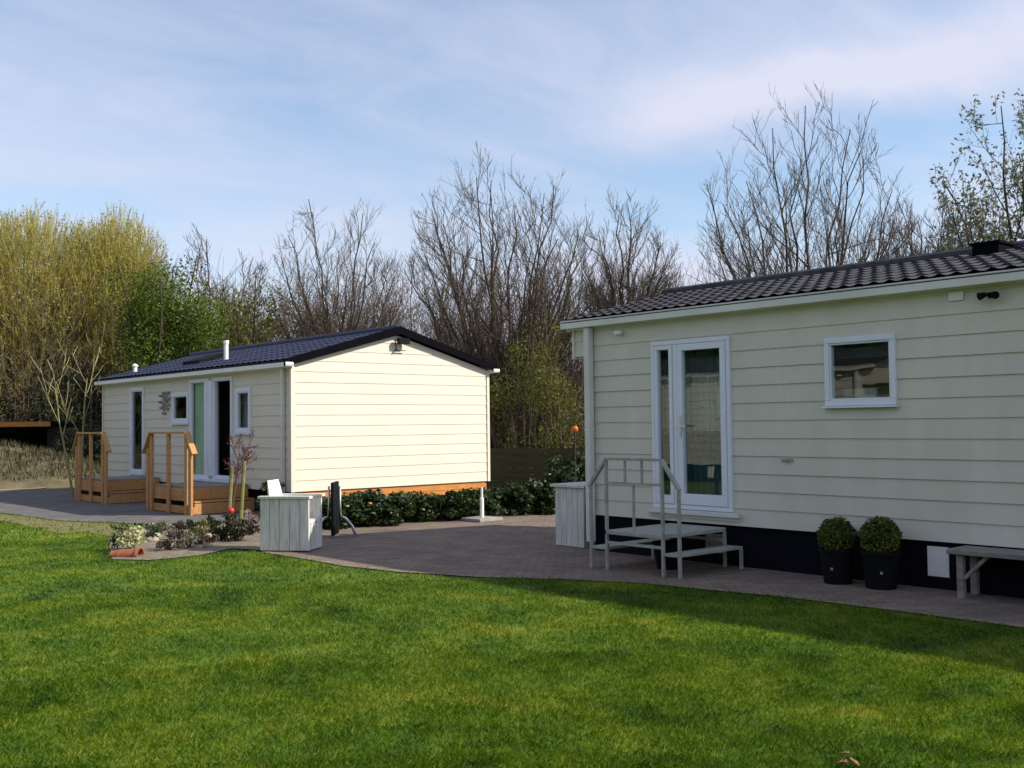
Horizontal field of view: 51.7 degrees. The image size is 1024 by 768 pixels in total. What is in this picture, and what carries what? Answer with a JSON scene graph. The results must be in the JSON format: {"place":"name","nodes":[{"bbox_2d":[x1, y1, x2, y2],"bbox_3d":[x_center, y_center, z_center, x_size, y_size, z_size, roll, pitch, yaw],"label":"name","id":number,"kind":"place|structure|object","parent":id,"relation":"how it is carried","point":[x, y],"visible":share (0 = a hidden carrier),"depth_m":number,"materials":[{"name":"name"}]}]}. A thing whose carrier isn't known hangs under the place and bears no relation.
{"place":"outdoors","nodes":[
{"label":"outdoors","id":0,"kind":"place"},
{"bbox_2d":[0,487,46,491],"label":"sand strip","id":1,"kind":"object","parent":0,"point":[3,490],"visible":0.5,"depth_m":28.34,"materials":[{"name":"beige sand"}]},
{"bbox_2d":[0,446,100,488],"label":"earth mound","id":2,"kind":"object","parent":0,"point":[41,482],"visible":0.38,"depth_m":29.61,"materials":[{"name":"plant"}]},
{"bbox_2d":[0,438,100,480],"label":"dry grass","id":3,"kind":"structure","parent":2,"relation":"on","point":[44,453],"depth_m":30.40,"materials":[{"name":"plant"}]},
{"bbox_2d":[0,489,259,523],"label":"path","id":4,"kind":"structure","parent":0,"point":[61,504],"depth_m":20.89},
{"bbox_2d":[71,432,158,503],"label":"timber steps","id":5,"kind":"structure","parent":4,"relation":"on","point":[104,488],"depth_m":23.04,"materials":[{"name":"brown wood"}]},
{"bbox_2d":[141,431,254,515],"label":"timber steps","id":6,"kind":"structure","parent":4,"relation":"on","point":[185,497],"depth_m":19.98,"materials":[{"name":"brown wood"}]},
{"bbox_2d":[0,513,1023,767],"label":"lawn","id":7,"kind":"structure","parent":0,"point":[450,635],"depth_m":7.26,"materials":[{"name":"green plant"}]},
{"bbox_2d":[0,514,135,535],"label":"sandy edge","id":8,"kind":"object","parent":7,"relation":"on","point":[60,527],"visible":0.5,"depth_m":17.61,"materials":[{"name":"beige sand"}]},
{"bbox_2d":[836,758,848,763],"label":"fallen leaf","id":9,"kind":"object","parent":7,"relation":"on","point":[844,760],"visible":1,"depth_m":4.82,"materials":[{"name":"brown plant"}]},
{"bbox_2d":[846,757,859,765],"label":"fallen leaf","id":10,"kind":"object","parent":7,"relation":"on","point":[855,761],"visible":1,"depth_m":4.84,"materials":[{"name":"brown plant"}]},
{"bbox_2d":[0,0,1023,378],"label":"sky","id":11,"kind":"structure","parent":0,"point":[222,117],"materials":[{"name":"blue"}]},
{"bbox_2d":[4,474,1020,628],"bbox_3d":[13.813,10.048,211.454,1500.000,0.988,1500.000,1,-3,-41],"label":"ground","id":12,"kind":"structure","parent":0,"point":[258,516],"depth_m":13.79,"materials":[{"name":"soil"}]},
{"bbox_2d":[0,422,87,455],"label":"shed","id":13,"kind":"structure","parent":12,"relation":"on","point":[53,428],"depth_m":37.00,"materials":[{"name":"black wood"}]},
{"bbox_2d":[0,377,101,451],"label":"ivy bush","id":14,"kind":"object","parent":12,"relation":"on","point":[45,403],"visible":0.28,"depth_m":38.95,"materials":[{"name":"green plant"}]},
{"bbox_2d":[0,198,111,421],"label":"willow tree","id":15,"kind":"object","parent":12,"relation":"on","point":[26,251],"visible":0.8,"depth_m":41.57,"materials":[{"name":"yellow plant"}]},
{"bbox_2d":[30,324,104,495],"bbox_3d":[-10.591,0.636,25.453,1.590,4.274,1.373,1,-3,-41],"label":"pale sapling","id":16,"kind":"object","parent":12,"relation":"on","point":[65,453],"visible":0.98,"depth_m":25.32,"materials":[{"name":"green plant"}]},
{"bbox_2d":[49,357,121,466],"bbox_3d":[-13.095,1.257,33.344,2.916,4.278,3.000,1,-3,-41],"label":"ivy bush","id":17,"kind":"object","parent":12,"relation":"on","point":[94,405],"visible":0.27,"depth_m":33.41,"materials":[{"name":"green plant"}]},
{"bbox_2d":[45,200,178,440],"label":"willow tree","id":18,"kind":"object","parent":12,"relation":"on","point":[116,242],"visible":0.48,"depth_m":42.95,"materials":[{"name":"yellow plant"}]},
{"bbox_2d":[96,251,239,373],"bbox_3d":[-11.127,-0.646,34.593,4.475,7.536,5.012,1,-3,-41],"label":"green tree","id":19,"kind":"object","parent":12,"relation":"on","point":[162,341],"visible":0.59,"depth_m":33.81,"materials":[{"name":"green plant"}]},
{"bbox_2d":[108,522,323,559],"bbox_3d":[-4.297,2.238,15.608,3.116,0.001,5.167,0,-2,-22],"label":"planting bed","id":20,"kind":"object","parent":12,"relation":"on","point":[247,541],"visible":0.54,"depth_m":14.07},
{"bbox_2d":[109,547,143,557],"bbox_3d":[-4.826,2.144,13.212,0.360,0.210,0.276,-1,-2,0],"label":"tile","id":21,"kind":"object","parent":20,"relation":"on","point":[134,552],"visible":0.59,"depth_m":13.13,"materials":[{"name":"ceramic"}]},
{"bbox_2d":[108,522,147,548],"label":"plant","id":22,"kind":"object","parent":20,"relation":"on","point":[113,539],"visible":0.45,"depth_m":13.87,"materials":[{"name":"green plant"}]},
{"bbox_2d":[116,525,146,548],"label":"flowering plant","id":23,"kind":"object","parent":20,"relation":"on","point":[134,533],"visible":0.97,"depth_m":13.61,"materials":[{"name":"beige plant"}]},
{"bbox_2d":[137,523,160,537],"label":"plant","id":24,"kind":"object","parent":20,"relation":"on","point":[151,526],"visible":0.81,"depth_m":15.11,"materials":[{"name":"green plant"}]},
{"bbox_2d":[145,536,159,540],"bbox_3d":[-5.107,2.205,14.988,0.220,0.118,0.166,1,-3,-41],"label":"stone","id":25,"kind":"object","parent":20,"relation":"on","point":[150,538],"visible":0.67,"depth_m":14.93,"materials":[{"name":"white stone"}]},
{"bbox_2d":[154,520,170,533],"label":"plant","id":26,"kind":"object","parent":20,"relation":"on","point":[162,523],"visible":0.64,"depth_m":15.92,"materials":[{"name":"green plant"}]},
{"bbox_2d":[155,530,185,549],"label":"plant","id":27,"kind":"object","parent":20,"relation":"on","point":[162,544],"visible":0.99,"depth_m":13.80,"materials":[{"name":"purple plant"}]},
{"bbox_2d":[170,520,192,539],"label":"plant","id":28,"kind":"object","parent":20,"relation":"on","point":[179,526],"visible":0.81,"depth_m":15.01,"materials":[{"name":"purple plant"}]},
{"bbox_2d":[177,530,200,547],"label":"plant","id":29,"kind":"object","parent":20,"relation":"on","point":[192,536],"visible":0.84,"depth_m":14.04,"materials":[{"name":"green plant"}]},
{"bbox_2d":[185,519,197,530],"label":"plant","id":30,"kind":"object","parent":20,"relation":"on","point":[190,522],"visible":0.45,"depth_m":16.17,"materials":[{"name":"green plant"}]},
{"bbox_2d":[188,519,211,535],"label":"plant","id":31,"kind":"object","parent":20,"relation":"on","point":[200,528],"visible":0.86,"depth_m":15.31,"materials":[{"name":"green plant"}]},
{"bbox_2d":[193,533,219,544],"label":"plant","id":32,"kind":"object","parent":20,"relation":"on","point":[205,539],"visible":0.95,"depth_m":14.34,"materials":[{"name":"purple plant"}]},
{"bbox_2d":[203,543,212,547],"bbox_3d":[-4.059,2.160,14.101,0.140,0.073,0.100,1,-3,-41],"label":"stone","id":33,"kind":"object","parent":20,"relation":"on","point":[206,545],"visible":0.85,"depth_m":14.07,"materials":[{"name":"grey stone"}]},
{"bbox_2d":[205,514,216,527],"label":"plant","id":34,"kind":"object","parent":20,"relation":"on","point":[210,520],"visible":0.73,"depth_m":16.42,"materials":[{"name":"green plant"}]},
{"bbox_2d":[207,518,236,539],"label":"plant","id":35,"kind":"object","parent":20,"relation":"on","point":[219,522],"visible":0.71,"depth_m":14.92,"materials":[{"name":"green plant"}]},
{"bbox_2d":[227,467,233,522],"bbox_3d":[-4.302,1.769,16.104,0.123,1.004,0.067,-1,-2,-4],"label":"tree stake","id":36,"kind":"object","parent":20,"relation":"on","point":[230,487],"visible":0.69,"depth_m":16.09,"materials":[{"name":"beige wood"}]},
{"bbox_2d":[228,507,233,529],"bbox_3d":[-4.239,2.062,15.933,0.100,0.400,0.098,1,-3,-41],"label":"garden ball","id":37,"kind":"object","parent":20,"relation":"on","point":[231,510],"visible":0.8,"depth_m":15.91,"materials":[{"name":"red ceramic"}]},
{"bbox_2d":[215,513,259,540],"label":"dark bush","id":38,"kind":"object","parent":20,"relation":"on","point":[238,533],"visible":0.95,"depth_m":14.76,"materials":[{"name":"green plant"}]},
{"bbox_2d":[223,428,259,521],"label":"young tree","id":39,"kind":"object","parent":20,"relation":"on","point":[238,463],"visible":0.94,"depth_m":16.55,"materials":[{"name":"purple plant"}]},
{"bbox_2d":[239,461,245,527],"bbox_3d":[-4.189,1.739,16.394,0.133,1.084,0.068,-1,-2,-3],"label":"tree stake","id":40,"kind":"object","parent":20,"relation":"on","point":[241,506],"visible":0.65,"depth_m":16.37,"materials":[{"name":"wood"}]},
{"bbox_2d":[243,508,259,534],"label":"heather plant","id":41,"kind":"object","parent":20,"relation":"on","point":[250,515],"visible":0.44,"depth_m":15.59,"materials":[{"name":"plant"}]},
{"bbox_2d":[322,496,348,529],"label":"laurel shrub","id":42,"kind":"object","parent":20,"relation":"on","point":[324,514],"visible":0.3,"depth_m":16.43,"materials":[{"name":"green plant"}]},
{"bbox_2d":[159,221,280,355],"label":"bare tree","id":43,"kind":"object","parent":12,"relation":"on","point":[209,271],"visible":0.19,"depth_m":42.41,"materials":[{"name":"brown plant"}]},
{"bbox_2d":[190,273,315,349],"bbox_3d":[-8.997,-0.313,37.014,5.224,6.996,5.288,1,-3,-41],"label":"green tree","id":44,"kind":"object","parent":12,"relation":"on","point":[245,314],"visible":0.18,"depth_m":36.52,"materials":[{"name":"green plant"}]},
{"bbox_2d":[255,479,286,510],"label":"dark bush","id":45,"kind":"object","parent":12,"relation":"on","point":[264,486],"visible":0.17,"depth_m":18.93,"materials":[{"name":"green plant"}]},
{"bbox_2d":[0,303,584,454],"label":"undergrowth","id":46,"kind":"object","parent":12,"relation":"on","point":[243,342],"depth_m":43.91,"materials":[{"name":"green plant"}]},
{"bbox_2d":[93,324,499,510],"bbox_3d":[-5.301,0.795,24.232,5.100,3.591,9.575,1,-3,-41],"label":"mobile home","id":47,"kind":"object","parent":12,"relation":"on","point":[387,410],"visible":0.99,"depth_m":21.02,"materials":[{"name":"beige wood"}]},
{"bbox_2d":[128,387,144,474],"bbox_3d":[-8.703,1.093,24.541,0.125,2.030,0.845,1,-3,-41],"label":"window","id":48,"kind":"structure","parent":47,"relation":"in","point":[133,471],"depth_m":24.75,"materials":[{"name":"white plastic"}]},
{"bbox_2d":[158,391,170,414],"bbox_3d":[-7.661,0.421,23.314,0.110,0.516,0.619,1,-3,-41],"label":"wall ornament","id":49,"kind":"object","parent":47,"relation":"attached to","point":[165,400],"depth_m":23.32,"materials":[{"name":"metal"}]},
{"bbox_2d":[169,392,188,424],"bbox_3d":[-7.148,0.528,22.784,0.125,0.694,0.904,1,-3,-41],"label":"window","id":50,"kind":"structure","parent":47,"relation":"in","point":[179,421],"depth_m":22.80,"materials":[{"name":"white plastic"}]},
{"bbox_2d":[189,378,209,478],"bbox_3d":[-6.499,0.933,22.076,0.120,2.071,0.927,1,-3,-41],"label":"door","id":51,"kind":"structure","parent":47,"relation":"in","point":[198,388],"depth_m":22.22,"materials":[{"name":"white glass"}]},
{"bbox_2d":[232,387,251,434],"bbox_3d":[-5.243,0.532,20.612,0.125,0.910,0.681,1,-3,-41],"label":"window","id":52,"kind":"structure","parent":47,"relation":"in","point":[238,391],"depth_m":20.66,"materials":[{"name":"white plastic"}]},
{"bbox_2d":[267,199,409,341],"bbox_3d":[-5.789,-1.583,35.565,4.916,9.439,4.852,1,-3,-41],"label":"bare tree","id":53,"kind":"object","parent":12,"relation":"on","point":[327,327],"visible":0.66,"depth_m":35.08,"materials":[{"name":"brown plant"}]},
{"bbox_2d":[0,227,721,480],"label":"woodland","id":54,"kind":"object","parent":12,"relation":"on","point":[47,366],"visible":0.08,"depth_m":42.35,"materials":[{"name":"plant"}]},
{"bbox_2d":[367,254,465,347],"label":"bare tree","id":55,"kind":"object","parent":12,"relation":"on","point":[413,316],"visible":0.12,"depth_m":41.70,"materials":[{"name":"brown plant"}]},
{"bbox_2d":[404,490,442,522],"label":"laurel shrub","id":56,"kind":"object","parent":12,"relation":"on","point":[421,502],"visible":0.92,"depth_m":17.49,"materials":[{"name":"green plant"}]},
{"bbox_2d":[465,487,505,516],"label":"laurel shrub","id":57,"kind":"object","parent":12,"relation":"on","point":[492,506],"visible":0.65,"depth_m":18.06,"materials":[{"name":"green plant"}]},
{"bbox_2d":[401,141,608,467],"bbox_3d":[-0.176,-2.091,31.148,6.230,9.917,6.180,1,-3,-41],"label":"bare tree","id":58,"kind":"object","parent":12,"relation":"on","point":[493,329],"visible":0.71,"depth_m":30.26,"materials":[{"name":"brown plant"}]},
{"bbox_2d":[489,365,536,480],"bbox_3d":[-0.273,1.086,29.503,1.986,3.382,1.694,0,-2,-13],"label":"spring bush","id":59,"kind":"object","parent":12,"relation":"on","point":[493,434],"visible":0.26,"depth_m":29.51,"materials":[{"name":"green plant"}]},
{"bbox_2d":[489,335,558,474],"bbox_3d":[0.260,0.628,28.006,1.918,4.168,1.925,0,-2,-7],"label":"spring bush","id":60,"kind":"object","parent":12,"relation":"on","point":[519,441],"visible":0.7,"depth_m":27.96,"materials":[{"name":"green plant"}]},
{"bbox_2d":[489,301,578,474],"bbox_3d":[0.755,0.168,29.064,2.521,5.165,2.422,1,-3,-41],"label":"spring bush","id":61,"kind":"object","parent":12,"relation":"on","point":[535,345],"visible":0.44,"depth_m":28.98,"materials":[{"name":"green plant"}]},
{"bbox_2d":[486,445,584,486],"bbox_3d":[0.803,2.060,26.328,5.157,1.080,0.132,-2,-2,25],"label":"board fence","id":62,"kind":"object","parent":12,"relation":"on","point":[530,464],"visible":0.2,"depth_m":26.54,"materials":[{"name":"brown wood"}]},
{"bbox_2d":[523,344,584,461],"bbox_3d":[1.206,0.812,26.966,1.885,3.704,1.900,1,-3,-41],"label":"spring bush","id":63,"kind":"object","parent":12,"relation":"on","point":[552,438],"visible":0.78,"depth_m":26.86,"materials":[{"name":"green plant"}]},
{"bbox_2d":[534,469,581,511],"bbox_3d":[0.772,1.953,19.001,1.061,0.850,1.034,1,-3,-35],"label":"laurel shrub","id":64,"kind":"object","parent":12,"relation":"on","point":[549,480],"visible":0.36,"depth_m":18.86,"materials":[{"name":"green plant"}]},
{"bbox_2d":[532,249,620,447],"bbox_3d":[2.582,-1.171,40.001,4.077,8.645,4.352,1,-3,-41],"label":"bare tree","id":65,"kind":"object","parent":12,"relation":"on","point":[581,385],"visible":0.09,"depth_m":39.64,"materials":[{"name":"brown plant"}]},
{"bbox_2d":[574,183,684,313],"bbox_3d":[3.648,-1.690,32.875,3.725,9.227,3.887,1,-3,-41],"label":"bare tree","id":66,"kind":"object","parent":12,"relation":"on","point":[612,289],"visible":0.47,"depth_m":32.50,"materials":[{"name":"brown plant"}]},
{"bbox_2d":[685,78,918,282],"bbox_3d":[7.959,-2.860,29.033,6.075,11.149,6.128,1,-3,-41],"label":"bare tree","id":67,"kind":"object","parent":12,"relation":"on","point":[841,238],"visible":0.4,"depth_m":28.12,"materials":[{"name":"brown plant"}]},
{"bbox_2d":[877,190,976,258],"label":"bare tree","id":68,"kind":"object","parent":12,"relation":"on","point":[912,245],"visible":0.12,"depth_m":36.88,"materials":[{"name":"brown plant"}]},
{"bbox_2d":[926,88,1023,252],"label":"leafing tree","id":69,"kind":"object","parent":12,"relation":"on","point":[981,231],"visible":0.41,"depth_m":24.23,"materials":[{"name":"green plant"}]},
{"bbox_2d":[262,510,1023,627],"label":"paving","id":70,"kind":"structure","parent":0,"point":[522,544],"depth_m":12.06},
{"bbox_2d":[258,493,324,550],"bbox_3d":[-2.872,1.796,13.792,0.703,0.695,0.580,-1,-2,10],"label":"garden chair","id":71,"kind":"object","parent":70,"relation":"on","point":[291,521],"visible":0.98,"depth_m":13.55,"materials":[{"name":"grey wood"}]},
{"bbox_2d":[267,479,281,495],"bbox_3d":[-3.097,1.477,13.828,0.152,0.440,0.386,-1,-2,13],"label":"cushion","id":72,"kind":"object","parent":71,"relation":"on","point":[273,488],"visible":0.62,"depth_m":13.75,"materials":[{"name":"white fabric"}]},
{"bbox_2d":[322,481,357,536],"bbox_3d":[-2.572,1.810,15.291,0.628,0.786,0.455,0,-2,-15],"label":"folding table","id":73,"kind":"object","parent":70,"relation":"on","point":[335,500],"visible":0.81,"depth_m":15.22,"materials":[{"name":"black plastic"}]},
{"bbox_2d":[323,492,362,526],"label":"laurel shrub","id":74,"kind":"object","parent":70,"relation":"on","point":[351,499],"visible":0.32,"depth_m":16.61,"materials":[{"name":"green plant"}]},
{"bbox_2d":[346,488,387,525],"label":"laurel shrub","id":75,"kind":"object","parent":70,"relation":"on","point":[369,514],"visible":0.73,"depth_m":16.82,"materials":[{"name":"green plant"}]},
{"bbox_2d":[369,492,416,525],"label":"laurel shrub","id":76,"kind":"object","parent":70,"relation":"on","point":[392,513],"visible":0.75,"depth_m":16.99,"materials":[{"name":"green plant"}]},
{"bbox_2d":[388,491,427,522],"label":"laurel shrub","id":77,"kind":"object","parent":70,"relation":"on","point":[393,494],"visible":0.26,"depth_m":17.31,"materials":[{"name":"green plant"}]},
{"bbox_2d":[424,490,464,519],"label":"laurel shrub","id":78,"kind":"object","parent":70,"relation":"on","point":[441,500],"visible":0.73,"depth_m":17.74,"materials":[{"name":"green plant"}]},
{"bbox_2d":[439,487,488,519],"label":"laurel shrub","id":79,"kind":"object","parent":70,"relation":"on","point":[467,504],"visible":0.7,"depth_m":17.77,"materials":[{"name":"green plant"}]},
{"bbox_2d":[461,487,502,522],"bbox_3d":[-0.503,1.999,17.599,0.500,0.555,0.500,1,-3,-41],"label":"parasol base","id":80,"kind":"object","parent":70,"relation":"on","point":[481,518],"visible":1,"depth_m":17.56,"materials":[{"name":"metal"}]},
{"bbox_2d":[488,486,514,507],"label":"laurel shrub","id":81,"kind":"object","parent":70,"relation":"on","point":[501,496],"visible":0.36,"depth_m":18.61,"materials":[{"name":"green plant"}]},
{"bbox_2d":[501,481,538,515],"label":"laurel shrub","id":82,"kind":"object","parent":70,"relation":"on","point":[520,493],"visible":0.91,"depth_m":18.57,"materials":[{"name":"green plant"}]},
{"bbox_2d":[516,477,554,514],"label":"laurel shrub","id":83,"kind":"object","parent":70,"relation":"on","point":[537,487],"visible":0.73,"depth_m":18.66,"materials":[{"name":"green plant"}]},
{"bbox_2d":[544,449,585,482],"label":"laurel shrub","id":84,"kind":"object","parent":70,"relation":"on","point":[560,464],"visible":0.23,"depth_m":19.21,"materials":[{"name":"green plant"}]},
{"bbox_2d":[550,482,594,547],"bbox_3d":[0.992,1.715,13.975,0.740,0.800,0.640,1,-3,-41],"label":"storage box","id":85,"kind":"object","parent":70,"relation":"on","point":[570,506],"visible":0.56,"depth_m":13.73,"materials":[{"name":"grey wood"}]},
{"bbox_2d":[572,426,577,481],"bbox_3d":[1.125,1.523,18.695,0.116,1.561,0.113,1,-3,-41],"label":"garden ball","id":86,"kind":"object","parent":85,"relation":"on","point":[575,429],"visible":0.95,"depth_m":18.69,"materials":[{"name":"orange"}]},
{"bbox_2d":[266,551,1023,626],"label":"paving edge","id":87,"kind":"object","parent":70,"relation":"on","point":[871,606],"visible":0.98,"depth_m":10.16,"materials":[{"name":"grey concrete"}]},
{"bbox_2d":[587,458,742,578],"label":"metal steps","id":88,"kind":"structure","parent":70,"relation":"on","point":[663,531],"depth_m":11.38,"materials":[{"name":"grey metal"}]},
{"bbox_2d":[652,540,685,569],"bbox_3d":[1.717,1.873,11.568,0.370,0.290,0.370,1,-3,-41],"label":"plant tub","id":89,"kind":"object","parent":70,"relation":"on","point":[671,563],"visible":0.67,"depth_m":11.44,"materials":[{"name":"black plastic"}]},
{"bbox_2d":[560,239,1023,598],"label":"mobile home","id":90,"kind":"object","parent":70,"relation":"on","point":[773,421],"visible":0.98,"depth_m":11.01,"materials":[{"name":"white wood"}]},
{"bbox_2d":[650,335,733,511],"bbox_3d":[2.050,0.461,12.135,0.148,1.960,1.150,1,-3,-41],"label":"door","id":91,"kind":"structure","parent":90,"relation":"in","point":[676,349],"depth_m":12.21,"materials":[{"name":"white plastic"}]},
{"bbox_2d":[821,333,898,407],"bbox_3d":[3.476,-0.121,10.546,0.120,0.712,0.820,1,-3,-41],"label":"window","id":92,"kind":"structure","parent":90,"relation":"in","point":[829,379],"depth_m":10.53,"materials":[{"name":"white plastic"}]},
{"bbox_2d":[815,516,857,584],"bbox_3d":[3.205,1.631,10.409,0.381,0.650,0.392,1,-3,-41],"label":"potted boxwood","id":93,"kind":"object","parent":70,"relation":"on","point":[837,550],"visible":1,"depth_m":10.29,"materials":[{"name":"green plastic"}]},
{"bbox_2d":[857,515,901,589],"bbox_3d":[3.506,1.597,10.066,0.415,0.685,0.406,-1,-2,20],"label":"potted boxwood","id":94,"kind":"object","parent":70,"relation":"on","point":[880,538],"visible":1,"depth_m":9.94,"materials":[{"name":"black plastic"}]},
{"bbox_2d":[946,545,1023,598],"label":"bench","id":95,"kind":"object","parent":70,"relation":"on","point":[974,553],"visible":1,"depth_m":9.40,"materials":[{"name":"grey wood"}]}
]}

